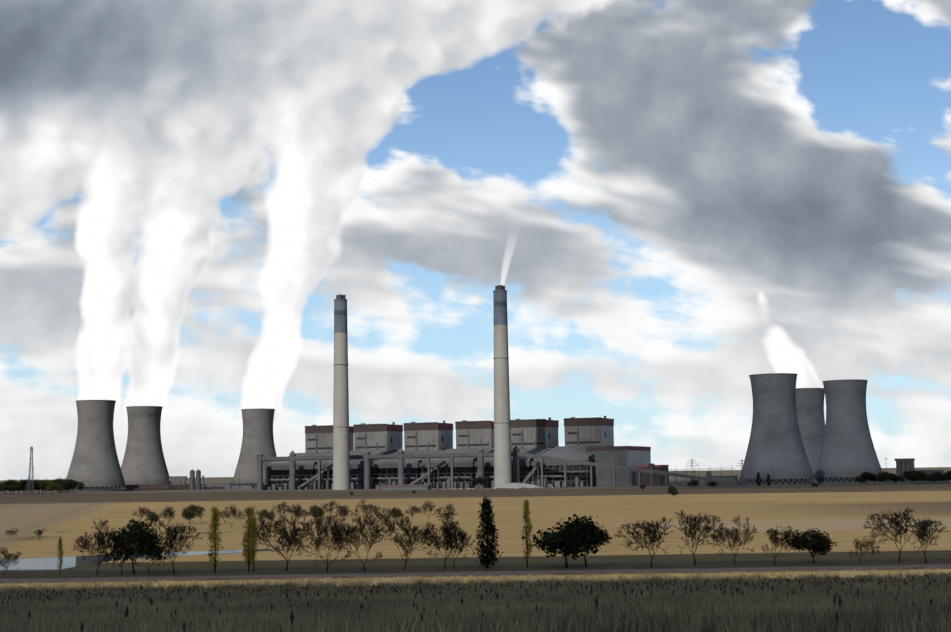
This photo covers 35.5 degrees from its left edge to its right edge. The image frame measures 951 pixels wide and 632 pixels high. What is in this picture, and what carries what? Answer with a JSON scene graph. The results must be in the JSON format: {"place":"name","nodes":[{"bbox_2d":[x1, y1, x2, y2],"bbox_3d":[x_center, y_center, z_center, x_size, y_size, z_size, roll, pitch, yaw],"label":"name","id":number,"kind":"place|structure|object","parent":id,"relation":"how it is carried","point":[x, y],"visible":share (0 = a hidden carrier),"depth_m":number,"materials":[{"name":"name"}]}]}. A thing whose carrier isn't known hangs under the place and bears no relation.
{"place":"outdoors","nodes":[
{"label":"outdoors","id":0,"kind":"place"},
{"bbox_2d":[0,549,278,569],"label":"pond water","id":1,"kind":"structure","parent":0,"point":[42,563],"depth_m":381.07,"materials":[{"name":"grey liquid"}]},
{"bbox_2d":[0,549,286,570],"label":"riverbank","id":2,"kind":"structure","parent":0,"point":[121,559],"depth_m":397.82,"materials":[{"name":"brown soil"}]},
{"bbox_2d":[0,467,950,592],"bbox_3d":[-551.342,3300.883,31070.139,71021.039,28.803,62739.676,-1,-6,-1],"label":"ground","id":3,"kind":"structure","parent":0,"point":[838,512],"depth_m":632.08,"materials":[{"name":"beige soil"}]},
{"bbox_2d":[0,482,8,490],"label":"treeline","id":4,"kind":"object","parent":3,"relation":"on","point":[3,487],"visible":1,"depth_m":2190.81,"materials":[{"name":"green plant"}]},
{"bbox_2d":[3,479,17,493],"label":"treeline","id":5,"kind":"object","parent":3,"relation":"on","point":[7,483],"visible":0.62,"depth_m":2218.21,"materials":[{"name":"green plant"}]},
{"bbox_2d":[0,546,21,576],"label":"bare tree","id":6,"kind":"object","parent":3,"relation":"on","point":[5,554],"visible":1,"depth_m":323.08,"materials":[{"name":"brown plant"}]},
{"bbox_2d":[6,528,18,536],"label":"lone tree","id":7,"kind":"object","parent":3,"relation":"on","point":[12,531],"visible":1,"depth_m":531.73,"materials":[{"name":"green plant"}]},
{"bbox_2d":[9,482,25,493],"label":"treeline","id":8,"kind":"object","parent":3,"relation":"on","point":[16,488],"visible":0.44,"depth_m":2209.01,"materials":[{"name":"green plant"}]},
{"bbox_2d":[13,479,38,489],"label":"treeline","id":9,"kind":"object","parent":3,"relation":"on","point":[22,484],"visible":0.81,"depth_m":2185.01,"materials":[{"name":"green plant"}]},
{"bbox_2d":[24,447,33,494],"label":"lattice tower","id":10,"kind":"structure","parent":3,"relation":"on","point":[29,481],"depth_m":2053.35,"materials":[{"name":"metal"}]},
{"bbox_2d":[33,529,45,540],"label":"lone tree","id":11,"kind":"object","parent":3,"relation":"on","point":[37,533],"visible":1,"depth_m":511.10,"materials":[{"name":"green plant"}]},
{"bbox_2d":[35,480,52,493],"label":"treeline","id":12,"kind":"object","parent":3,"relation":"on","point":[44,484],"visible":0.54,"depth_m":2194.39,"materials":[{"name":"green plant"}]},
{"bbox_2d":[46,483,62,492],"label":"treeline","id":13,"kind":"object","parent":3,"relation":"on","point":[53,487],"visible":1,"depth_m":2181.40,"materials":[{"name":"green plant"}]},
{"bbox_2d":[56,537,63,574],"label":"poplar tree","id":14,"kind":"object","parent":3,"relation":"on","point":[60,543],"visible":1,"depth_m":328.31,"materials":[{"name":"green plant"}]},
{"bbox_2d":[54,480,71,492],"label":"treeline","id":15,"kind":"object","parent":3,"relation":"on","point":[62,484],"visible":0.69,"depth_m":2227.50,"materials":[{"name":"green plant"}]},
{"bbox_2d":[55,477,77,492],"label":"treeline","id":16,"kind":"object","parent":3,"relation":"on","point":[71,483],"visible":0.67,"depth_m":2236.63,"materials":[{"name":"green plant"}]},
{"bbox_2d":[67,481,87,492],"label":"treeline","id":17,"kind":"object","parent":3,"relation":"on","point":[77,486],"visible":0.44,"depth_m":2281.45,"materials":[{"name":"green plant"}]},
{"bbox_2d":[62,400,129,491],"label":"cooling tower","id":18,"kind":"structure","parent":3,"relation":"on","point":[94,465],"depth_m":2377.96,"materials":[{"name":"concrete"}]},
{"bbox_2d":[73,518,122,574],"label":"bare tree","id":19,"kind":"object","parent":3,"relation":"on","point":[100,537],"visible":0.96,"depth_m":325.67,"materials":[{"name":"brown plant"}]},
{"bbox_2d":[111,538,140,574],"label":"bare tree","id":20,"kind":"object","parent":3,"relation":"on","point":[120,553],"visible":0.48,"depth_m":324.65,"materials":[{"name":"brown plant"}]},
{"bbox_2d":[102,519,170,573],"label":"round tree","id":21,"kind":"object","parent":3,"relation":"on","point":[127,536],"visible":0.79,"depth_m":324.98,"materials":[{"name":"green plant"}]},
{"bbox_2d":[132,507,149,518],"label":"orchard tree","id":22,"kind":"object","parent":3,"relation":"on","point":[142,513],"visible":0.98,"depth_m":700.72,"materials":[{"name":"green plant"}]},
{"bbox_2d":[121,406,170,484],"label":"cooling tower","id":23,"kind":"structure","parent":3,"relation":"on","point":[143,462],"depth_m":2605.85,"materials":[{"name":"concrete"}]},
{"bbox_2d":[146,511,159,524],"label":"orchard tree","id":24,"kind":"object","parent":3,"relation":"on","point":[154,516],"visible":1,"depth_m":644.52,"materials":[{"name":"green plant"}]},
{"bbox_2d":[132,526,175,573],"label":"bare tree","id":25,"kind":"object","parent":3,"relation":"on","point":[152,544],"visible":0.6,"depth_m":324.47,"materials":[{"name":"brown plant"}]},
{"bbox_2d":[160,505,175,522],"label":"orchard tree","id":26,"kind":"object","parent":3,"relation":"on","point":[165,511],"visible":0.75,"depth_m":693.65,"materials":[{"name":"green plant"}]},
{"bbox_2d":[132,489,204,490],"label":"rail track","id":27,"kind":"structure","parent":3,"relation":"on","point":[152,490],"depth_m":2439.79,"materials":[{"name":"metal"}]},
{"bbox_2d":[154,520,201,573],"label":"bare tree","id":28,"kind":"object","parent":3,"relation":"on","point":[176,535],"visible":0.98,"depth_m":326.12,"materials":[{"name":"brown plant"}]},
{"bbox_2d":[181,504,203,523],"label":"orchard tree","id":29,"kind":"object","parent":3,"relation":"on","point":[189,511],"visible":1,"depth_m":675.52,"materials":[{"name":"green plant"}]},
{"bbox_2d":[196,507,205,518],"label":"orchard tree","id":30,"kind":"object","parent":3,"relation":"on","point":[201,509],"visible":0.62,"depth_m":693.99,"materials":[{"name":"green plant"}]},
{"bbox_2d":[205,505,224,573],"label":"poplar tree","id":31,"kind":"object","parent":3,"relation":"on","point":[215,514],"visible":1,"depth_m":324.51,"materials":[{"name":"green plant"}]},
{"bbox_2d":[216,511,226,519],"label":"orchard tree","id":32,"kind":"object","parent":3,"relation":"on","point":[222,517],"visible":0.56,"depth_m":653.37,"materials":[{"name":"green plant"}]},
{"bbox_2d":[222,503,246,524],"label":"orchard tree","id":33,"kind":"object","parent":3,"relation":"on","point":[233,511],"visible":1,"depth_m":618.47,"materials":[{"name":"green plant"}]},
{"bbox_2d":[242,504,252,571],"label":"poplar tree","id":34,"kind":"object","parent":3,"relation":"on","point":[246,545],"visible":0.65,"depth_m":327.76,"materials":[{"name":"green plant"}]},
{"bbox_2d":[244,506,259,517],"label":"orchard tree","id":35,"kind":"object","parent":3,"relation":"on","point":[252,510],"visible":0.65,"depth_m":688.05,"materials":[{"name":"green plant"}]},
{"bbox_2d":[247,514,259,571],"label":"poplar tree","id":36,"kind":"object","parent":3,"relation":"on","point":[253,527],"visible":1,"depth_m":326.69,"materials":[{"name":"green plant"}]},
{"bbox_2d":[232,408,276,487],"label":"cooling tower","id":37,"kind":"structure","parent":3,"relation":"on","point":[257,430],"depth_m":2767.19,"materials":[{"name":"concrete"}]},
{"bbox_2d":[256,509,275,521],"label":"orchard tree","id":38,"kind":"object","parent":3,"relation":"on","point":[264,513],"visible":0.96,"depth_m":656.05,"materials":[{"name":"green plant"}]},
{"bbox_2d":[271,500,288,515],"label":"orchard tree","id":39,"kind":"object","parent":3,"relation":"on","point":[279,509],"visible":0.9,"depth_m":700.34,"materials":[{"name":"green plant"}]},
{"bbox_2d":[243,512,322,570],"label":"bare tree","id":40,"kind":"object","parent":3,"relation":"on","point":[284,535],"visible":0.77,"depth_m":329.63,"materials":[{"name":"brown plant"}]},
{"bbox_2d":[284,503,307,524],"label":"orchard tree","id":41,"kind":"object","parent":3,"relation":"on","point":[296,511],"visible":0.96,"depth_m":633.09,"materials":[{"name":"green plant"}]},
{"bbox_2d":[306,504,324,519],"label":"orchard tree","id":42,"kind":"object","parent":3,"relation":"on","point":[315,507],"visible":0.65,"depth_m":687.45,"materials":[{"name":"green plant"}]},
{"bbox_2d":[286,507,356,571],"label":"bare tree","id":43,"kind":"object","parent":3,"relation":"on","point":[321,528],"visible":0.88,"depth_m":324.41,"materials":[{"name":"brown plant"}]},
{"bbox_2d":[321,500,339,515],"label":"orchard tree","id":44,"kind":"object","parent":3,"relation":"on","point":[331,505],"visible":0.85,"depth_m":708.79,"materials":[{"name":"green plant"}]},
{"bbox_2d":[333,294,349,489],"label":"chimney stack","id":45,"kind":"object","parent":3,"relation":"on","point":[341,465],"visible":1,"depth_m":2142.05,"materials":[{"name":"concrete"}]},
{"bbox_2d":[336,505,347,515],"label":"orchard tree","id":46,"kind":"object","parent":3,"relation":"on","point":[342,507],"visible":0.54,"depth_m":683.84,"materials":[{"name":"green plant"}]},
{"bbox_2d":[338,505,353,522],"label":"orchard tree","id":47,"kind":"object","parent":3,"relation":"on","point":[343,512],"visible":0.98,"depth_m":642.55,"materials":[{"name":"green plant"}]},
{"bbox_2d":[319,506,398,570],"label":"bare tree","id":48,"kind":"object","parent":3,"relation":"on","point":[361,532],"visible":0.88,"depth_m":326.22,"materials":[{"name":"brown plant"}]},
{"bbox_2d":[355,500,376,517],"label":"orchard tree","id":49,"kind":"object","parent":3,"relation":"on","point":[367,507],"visible":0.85,"depth_m":666.95,"materials":[{"name":"green plant"}]},
{"bbox_2d":[373,505,393,523],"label":"orchard tree","id":50,"kind":"object","parent":3,"relation":"on","point":[377,510],"visible":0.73,"depth_m":618.42,"materials":[{"name":"green plant"}]},
{"bbox_2d":[388,507,401,517],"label":"orchard tree","id":51,"kind":"object","parent":3,"relation":"on","point":[396,512],"visible":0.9,"depth_m":670.29,"materials":[{"name":"green plant"}]},
{"bbox_2d":[371,509,437,569],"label":"bare tree","id":52,"kind":"object","parent":3,"relation":"on","point":[414,531],"visible":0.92,"depth_m":327.87,"materials":[{"name":"brown plant"}]},
{"bbox_2d":[406,505,420,516],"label":"orchard tree","id":53,"kind":"object","parent":3,"relation":"on","point":[415,510],"visible":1,"depth_m":671.94,"materials":[{"name":"green plant"}]},
{"bbox_2d":[263,475,586,489],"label":"steel framework","id":54,"kind":"object","parent":3,"relation":"on","point":[360,486],"visible":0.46,"depth_m":2149.46,"materials":[{"name":"metal"}]},
{"bbox_2d":[417,500,435,516],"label":"orchard tree","id":55,"kind":"object","parent":3,"relation":"on","point":[428,504],"visible":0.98,"depth_m":690.12,"materials":[{"name":"green plant"}]},
{"bbox_2d":[421,511,466,568],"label":"bare tree","id":56,"kind":"object","parent":3,"relation":"on","point":[446,529],"visible":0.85,"depth_m":326.88,"materials":[{"name":"brown plant"}]},
{"bbox_2d":[434,504,455,523],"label":"orchard tree","id":57,"kind":"object","parent":3,"relation":"on","point":[447,507],"visible":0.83,"depth_m":608.41,"materials":[{"name":"green plant"}]},
{"bbox_2d":[431,520,475,569],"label":"bare tree","id":58,"kind":"object","parent":3,"relation":"on","point":[463,540],"visible":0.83,"depth_m":325.59,"materials":[{"name":"brown plant"}]},
{"bbox_2d":[264,416,668,489],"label":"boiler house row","id":59,"kind":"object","parent":3,"relation":"on","point":[591,439],"visible":0.75,"depth_m":2205.08,"materials":[{"name":"metal"}]},
{"bbox_2d":[0,489,938,588],"bbox_3d":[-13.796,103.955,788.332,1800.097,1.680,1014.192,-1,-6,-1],"label":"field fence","id":60,"kind":"object","parent":3,"relation":"on","point":[469,579],"visible":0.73,"depth_m":285.47,"materials":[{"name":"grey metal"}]},
{"bbox_2d":[0,567,950,631],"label":"grass","id":61,"kind":"structure","parent":3,"relation":"on","point":[910,601],"depth_m":64.16,"materials":[{"name":"brown"}]},
{"bbox_2d":[471,477,487,488],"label":"lone tree","id":62,"kind":"object","parent":3,"relation":"on","point":[479,480],"visible":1,"depth_m":1995.40,"materials":[{"name":"green plant"}]},
{"bbox_2d":[472,495,502,567],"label":"cypress tree","id":63,"kind":"object","parent":3,"relation":"on","point":[489,529],"visible":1,"depth_m":329.26,"materials":[{"name":"green plant"}]},
{"bbox_2d":[257,445,738,489],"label":"pipes and conveyors","id":64,"kind":"object","parent":3,"relation":"on","point":[400,456],"visible":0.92,"depth_m":2125.39,"materials":[{"name":"metal"}]},
{"bbox_2d":[493,285,511,486],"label":"chimney stack","id":65,"kind":"object","parent":3,"relation":"on","point":[502,453],"visible":1,"depth_m":2059.80,"materials":[{"name":"concrete"}]},
{"bbox_2d":[519,496,532,567],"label":"poplar tree","id":66,"kind":"object","parent":3,"relation":"on","point":[527,547],"visible":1,"depth_m":330.58,"materials":[{"name":"green plant"}]},
{"bbox_2d":[126,458,943,490],"bbox_3d":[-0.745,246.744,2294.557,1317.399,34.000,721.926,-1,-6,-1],"label":"plant outbuildings","id":67,"kind":"structure","parent":3,"relation":"on","point":[904,464],"depth_m":2146.89,"materials":[{"name":"concrete"}]},
{"bbox_2d":[239,458,886,488],"bbox_3d":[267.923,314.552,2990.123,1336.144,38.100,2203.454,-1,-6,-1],"label":"transmission pylons","id":68,"kind":"object","parent":3,"relation":"on","point":[691,462],"visible":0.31,"depth_m":2256.20,"materials":[{"name":"metal"}]},
{"bbox_2d":[522,514,611,567],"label":"round tree","id":69,"kind":"object","parent":3,"relation":"on","point":[551,542],"visible":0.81,"depth_m":325.02,"materials":[{"name":"green plant"}]},
{"bbox_2d":[557,521,610,566],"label":"round tree","id":70,"kind":"object","parent":3,"relation":"on","point":[580,550],"visible":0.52,"depth_m":325.26,"materials":[{"name":"green plant"}]},
{"bbox_2d":[614,516,673,566],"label":"bare tree","id":71,"kind":"object","parent":3,"relation":"on","point":[648,530],"visible":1,"depth_m":322.51,"materials":[{"name":"brown plant"}]},
{"bbox_2d":[667,488,680,495],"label":"lone tree","id":72,"kind":"object","parent":3,"relation":"on","point":[673,492],"visible":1,"depth_m":1144.57,"materials":[{"name":"green plant"}]},
{"bbox_2d":[686,479,699,488],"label":"lone tree","id":73,"kind":"object","parent":3,"relation":"on","point":[693,483],"visible":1,"depth_m":1692.84,"materials":[{"name":"green plant"}]},
{"bbox_2d":[654,464,732,485],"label":"switchyard gantries","id":74,"kind":"object","parent":3,"relation":"on","point":[693,472],"visible":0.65,"depth_m":2050.10,"materials":[{"name":"metal"}]},
{"bbox_2d":[674,510,725,564],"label":"bare tree","id":75,"kind":"object","parent":3,"relation":"on","point":[694,524],"visible":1,"depth_m":330.97,"materials":[{"name":"brown plant"}]},
{"bbox_2d":[706,481,717,486],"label":"lone tree","id":76,"kind":"object","parent":3,"relation":"on","point":[712,483],"visible":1,"depth_m":1692.25,"materials":[{"name":"green plant"}]},
{"bbox_2d":[709,517,757,563],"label":"bare tree","id":77,"kind":"object","parent":3,"relation":"on","point":[721,534],"visible":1,"depth_m":330.84,"materials":[{"name":"brown plant"}]},
{"bbox_2d":[756,471,761,485],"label":"lone tree","id":78,"kind":"object","parent":3,"relation":"on","point":[758,482],"visible":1,"depth_m":1834.66,"materials":[{"name":"green plant"}]},
{"bbox_2d":[767,473,770,485],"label":"lone tree","id":79,"kind":"object","parent":3,"relation":"on","point":[768,481],"visible":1,"depth_m":1844.46,"materials":[{"name":"green plant"}]},
{"bbox_2d":[737,373,818,485],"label":"cooling tower","id":80,"kind":"structure","parent":3,"relation":"on","point":[776,451],"depth_m":1953.70,"materials":[{"name":"concrete"}]},
{"bbox_2d":[761,525,800,564],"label":"bare tree","id":81,"kind":"object","parent":3,"relation":"on","point":[775,533],"visible":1,"depth_m":324.75,"materials":[{"name":"brown plant"}]},
{"bbox_2d":[795,388,824,474],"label":"cooling tower","id":82,"kind":"structure","parent":3,"relation":"on","point":[810,411],"depth_m":2323.54,"materials":[{"name":"concrete"}]},
{"bbox_2d":[784,528,837,563],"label":"round tree","id":83,"kind":"object","parent":3,"relation":"on","point":[817,542],"visible":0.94,"depth_m":328.96,"materials":[{"name":"green plant"}]},
{"bbox_2d":[814,379,882,482],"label":"cooling tower","id":84,"kind":"structure","parent":3,"relation":"on","point":[848,454],"depth_m":2114.30,"materials":[{"name":"concrete"}]},
{"bbox_2d":[854,477,865,483],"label":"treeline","id":85,"kind":"object","parent":3,"relation":"on","point":[858,479],"visible":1,"depth_m":1889.43,"materials":[{"name":"green plant"}]},
{"bbox_2d":[849,537,879,563],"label":"bare tree","id":86,"kind":"object","parent":3,"relation":"on","point":[861,545],"visible":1,"depth_m":326.12,"materials":[{"name":"brown plant"}]},
{"bbox_2d":[856,472,880,483],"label":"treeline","id":87,"kind":"object","parent":3,"relation":"on","point":[866,476],"visible":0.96,"depth_m":1895.52,"materials":[{"name":"green plant"}]},
{"bbox_2d":[868,476,884,483],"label":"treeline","id":88,"kind":"object","parent":3,"relation":"on","point":[879,479],"visible":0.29,"depth_m":1916.28,"materials":[{"name":"green plant"}]},
{"bbox_2d":[880,472,896,483],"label":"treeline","id":89,"kind":"object","parent":3,"relation":"on","point":[883,475],"visible":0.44,"depth_m":1946.49,"materials":[{"name":"green plant"}]},
{"bbox_2d":[864,507,916,561],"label":"bare tree","id":90,"kind":"object","parent":3,"relation":"on","point":[896,521],"visible":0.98,"depth_m":330.13,"materials":[{"name":"brown plant"}]},
{"bbox_2d":[886,473,905,483],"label":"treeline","id":91,"kind":"object","parent":3,"relation":"on","point":[892,476],"visible":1,"depth_m":1882.39,"materials":[{"name":"green plant"}]},
{"bbox_2d":[902,469,916,482],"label":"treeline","id":92,"kind":"object","parent":3,"relation":"on","point":[906,474],"visible":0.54,"depth_m":1940.56,"materials":[{"name":"green plant"}]},
{"bbox_2d":[909,471,932,480],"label":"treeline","id":93,"kind":"object","parent":3,"relation":"on","point":[920,475],"visible":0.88,"depth_m":1900.29,"materials":[{"name":"green plant"}]},
{"bbox_2d":[901,515,948,562],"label":"bare tree","id":94,"kind":"object","parent":3,"relation":"on","point":[922,525],"visible":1,"depth_m":327.52,"materials":[{"name":"brown plant"}]},
{"bbox_2d":[925,475,936,481],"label":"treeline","id":95,"kind":"object","parent":3,"relation":"on","point":[931,478],"visible":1,"depth_m":1870.29,"materials":[{"name":"green plant"}]},
{"bbox_2d":[933,473,947,482],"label":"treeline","id":96,"kind":"object","parent":3,"relation":"on","point":[940,476],"visible":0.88,"depth_m":1872.17,"materials":[{"name":"green plant"}]},
{"bbox_2d":[944,471,950,482],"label":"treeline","id":97,"kind":"object","parent":3,"relation":"on","point":[948,475],"visible":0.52,"depth_m":1884.46,"materials":[{"name":"green plant"}]},
{"bbox_2d":[0,563,950,583],"bbox_3d":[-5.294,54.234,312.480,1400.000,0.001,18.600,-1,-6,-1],"label":"dirt road","id":98,"kind":"structure","parent":0,"point":[498,573],"depth_m":313.20,"materials":[{"name":"brown soil"}]},
{"bbox_2d":[0,0,950,479],"label":"sky","id":99,"kind":"structure","parent":0,"point":[673,203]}
]}

